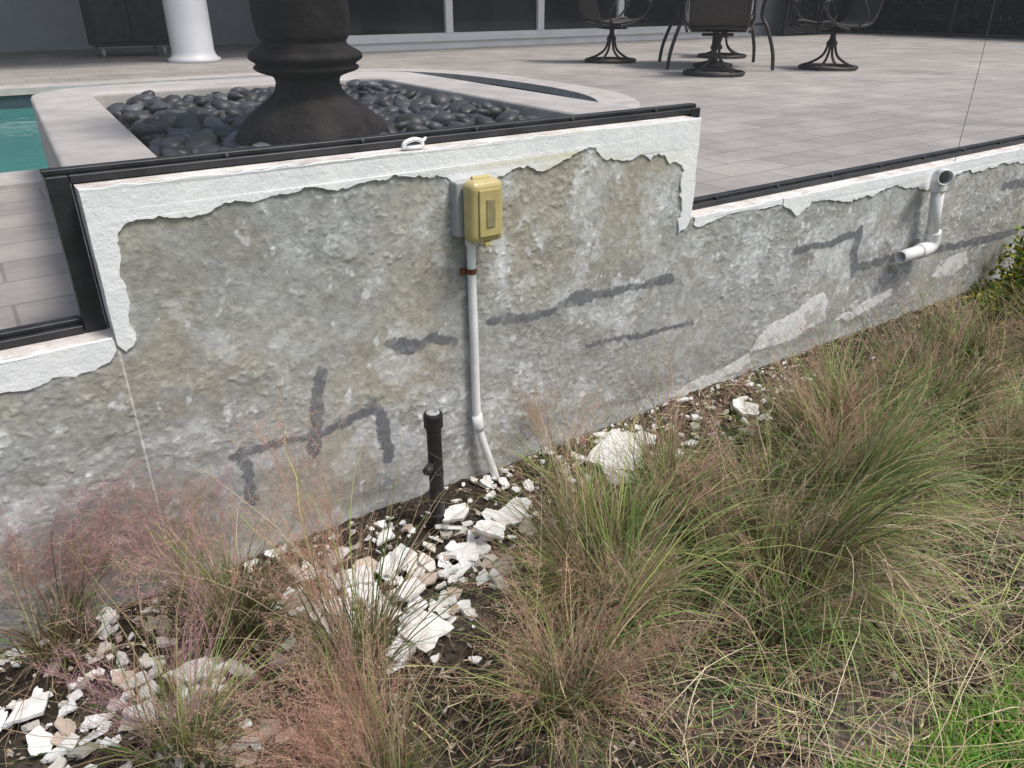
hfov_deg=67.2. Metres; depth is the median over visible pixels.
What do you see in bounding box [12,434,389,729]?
pink muhly grass
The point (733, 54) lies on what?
swivel patio chair
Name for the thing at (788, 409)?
pink muhly grass
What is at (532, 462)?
weed seedling
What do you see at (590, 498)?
pink muhly grass
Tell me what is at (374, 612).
pink muhly grass
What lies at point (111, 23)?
grill cart
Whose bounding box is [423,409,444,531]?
irrigation riser
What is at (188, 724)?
pink muhly grass
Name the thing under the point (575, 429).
pink muhly grass
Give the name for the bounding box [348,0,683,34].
window glass
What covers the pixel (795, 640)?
pink muhly grass
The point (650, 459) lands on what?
pink muhly grass
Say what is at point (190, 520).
pink muhly grass
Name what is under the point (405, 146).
curled metal clip
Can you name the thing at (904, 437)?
pink muhly grass
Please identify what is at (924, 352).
pink muhly grass
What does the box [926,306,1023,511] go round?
pink muhly grass
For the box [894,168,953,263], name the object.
pvc drain pipe
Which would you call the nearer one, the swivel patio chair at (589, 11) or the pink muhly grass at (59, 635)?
the pink muhly grass at (59, 635)
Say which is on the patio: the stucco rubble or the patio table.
the patio table
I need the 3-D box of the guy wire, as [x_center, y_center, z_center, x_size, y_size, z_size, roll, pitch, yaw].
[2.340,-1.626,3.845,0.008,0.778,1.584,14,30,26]
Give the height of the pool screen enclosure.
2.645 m
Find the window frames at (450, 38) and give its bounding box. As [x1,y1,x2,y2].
[346,0,753,51]
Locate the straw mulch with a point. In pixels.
(790, 741)
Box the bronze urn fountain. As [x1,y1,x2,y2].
[235,0,390,145]
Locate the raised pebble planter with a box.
[31,71,634,167]
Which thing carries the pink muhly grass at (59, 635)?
on the ground at (416, 518)
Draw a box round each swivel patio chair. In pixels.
[578,0,653,63]
[683,0,757,76]
[697,0,754,58]
[792,0,883,70]
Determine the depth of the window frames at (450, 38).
11.17 m
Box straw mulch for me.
[0,273,1023,767]
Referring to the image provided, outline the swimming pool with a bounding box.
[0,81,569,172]
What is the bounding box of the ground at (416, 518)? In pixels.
[0,2,1023,767]
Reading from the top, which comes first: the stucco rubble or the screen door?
the screen door
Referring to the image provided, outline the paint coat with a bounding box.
[0,117,1023,392]
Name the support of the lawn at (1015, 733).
on the ground at (416, 518)
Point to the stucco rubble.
(32, 706)
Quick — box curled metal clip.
[401,137,426,149]
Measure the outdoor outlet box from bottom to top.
0.180 m
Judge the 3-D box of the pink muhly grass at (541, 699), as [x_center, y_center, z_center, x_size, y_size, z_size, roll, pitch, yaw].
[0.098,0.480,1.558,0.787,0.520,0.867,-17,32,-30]
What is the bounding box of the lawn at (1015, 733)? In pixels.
[822,647,1023,767]
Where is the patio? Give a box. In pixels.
[0,33,1023,329]
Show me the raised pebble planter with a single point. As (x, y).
(94, 124)
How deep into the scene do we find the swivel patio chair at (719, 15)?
6.81 m
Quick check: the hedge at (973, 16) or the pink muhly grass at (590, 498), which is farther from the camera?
the hedge at (973, 16)
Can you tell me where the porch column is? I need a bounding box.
[162,0,220,63]
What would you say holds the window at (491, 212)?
in the outdoor outlet box
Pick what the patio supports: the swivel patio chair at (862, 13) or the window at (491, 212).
the swivel patio chair at (862, 13)
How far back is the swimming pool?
4.93 m
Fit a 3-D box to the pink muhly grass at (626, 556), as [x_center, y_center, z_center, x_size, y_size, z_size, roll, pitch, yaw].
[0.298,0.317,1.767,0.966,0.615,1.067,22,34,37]
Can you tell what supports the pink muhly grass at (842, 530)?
on the ground at (416, 518)
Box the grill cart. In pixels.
[79,0,168,57]
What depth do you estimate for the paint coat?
1.83 m
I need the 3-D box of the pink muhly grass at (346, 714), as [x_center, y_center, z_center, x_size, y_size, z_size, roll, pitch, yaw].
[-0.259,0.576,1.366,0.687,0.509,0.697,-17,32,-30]
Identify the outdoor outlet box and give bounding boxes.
[450,174,501,246]
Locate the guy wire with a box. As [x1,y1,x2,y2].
[954,1,994,161]
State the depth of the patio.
6.10 m
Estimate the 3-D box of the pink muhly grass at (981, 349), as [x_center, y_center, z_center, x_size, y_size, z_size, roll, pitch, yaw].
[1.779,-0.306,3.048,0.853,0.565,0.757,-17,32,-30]
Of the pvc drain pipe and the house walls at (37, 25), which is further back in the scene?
the house walls at (37, 25)
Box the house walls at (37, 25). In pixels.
[0,0,851,51]
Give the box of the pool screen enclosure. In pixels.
[0,0,1023,349]
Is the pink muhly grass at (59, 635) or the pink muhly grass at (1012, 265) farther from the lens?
the pink muhly grass at (1012, 265)
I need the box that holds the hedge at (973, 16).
[850,0,1023,35]
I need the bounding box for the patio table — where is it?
[658,0,774,69]
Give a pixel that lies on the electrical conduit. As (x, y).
(470, 270)
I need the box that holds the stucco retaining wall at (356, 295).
[0,145,1023,648]
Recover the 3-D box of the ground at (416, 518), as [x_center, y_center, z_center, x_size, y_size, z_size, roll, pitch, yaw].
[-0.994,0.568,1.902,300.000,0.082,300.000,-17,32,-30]
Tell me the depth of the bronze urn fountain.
2.10 m
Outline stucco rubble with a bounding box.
[0,356,910,767]
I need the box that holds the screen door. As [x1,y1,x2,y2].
[781,0,850,34]
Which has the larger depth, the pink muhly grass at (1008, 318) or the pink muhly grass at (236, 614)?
the pink muhly grass at (1008, 318)
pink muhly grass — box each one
[0,435,206,767]
[0,511,339,767]
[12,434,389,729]
[19,443,284,657]
[122,375,558,767]
[187,560,522,767]
[385,465,770,767]
[406,349,856,733]
[452,387,692,619]
[496,375,611,509]
[539,327,798,583]
[591,327,1023,766]
[645,289,980,483]
[675,299,1023,590]
[682,464,960,724]
[789,263,1023,472]
[861,240,1023,388]
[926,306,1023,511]
[938,256,1023,392]
[994,213,1023,321]
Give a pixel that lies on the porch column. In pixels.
(189, 30)
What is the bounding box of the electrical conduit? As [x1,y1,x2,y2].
[460,239,498,480]
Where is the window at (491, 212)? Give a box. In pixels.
[487,199,495,227]
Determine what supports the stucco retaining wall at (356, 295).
on the ground at (416, 518)
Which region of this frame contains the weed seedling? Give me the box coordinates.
[509,449,552,475]
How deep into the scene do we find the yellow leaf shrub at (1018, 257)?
3.73 m
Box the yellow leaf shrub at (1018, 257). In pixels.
[961,225,1023,326]

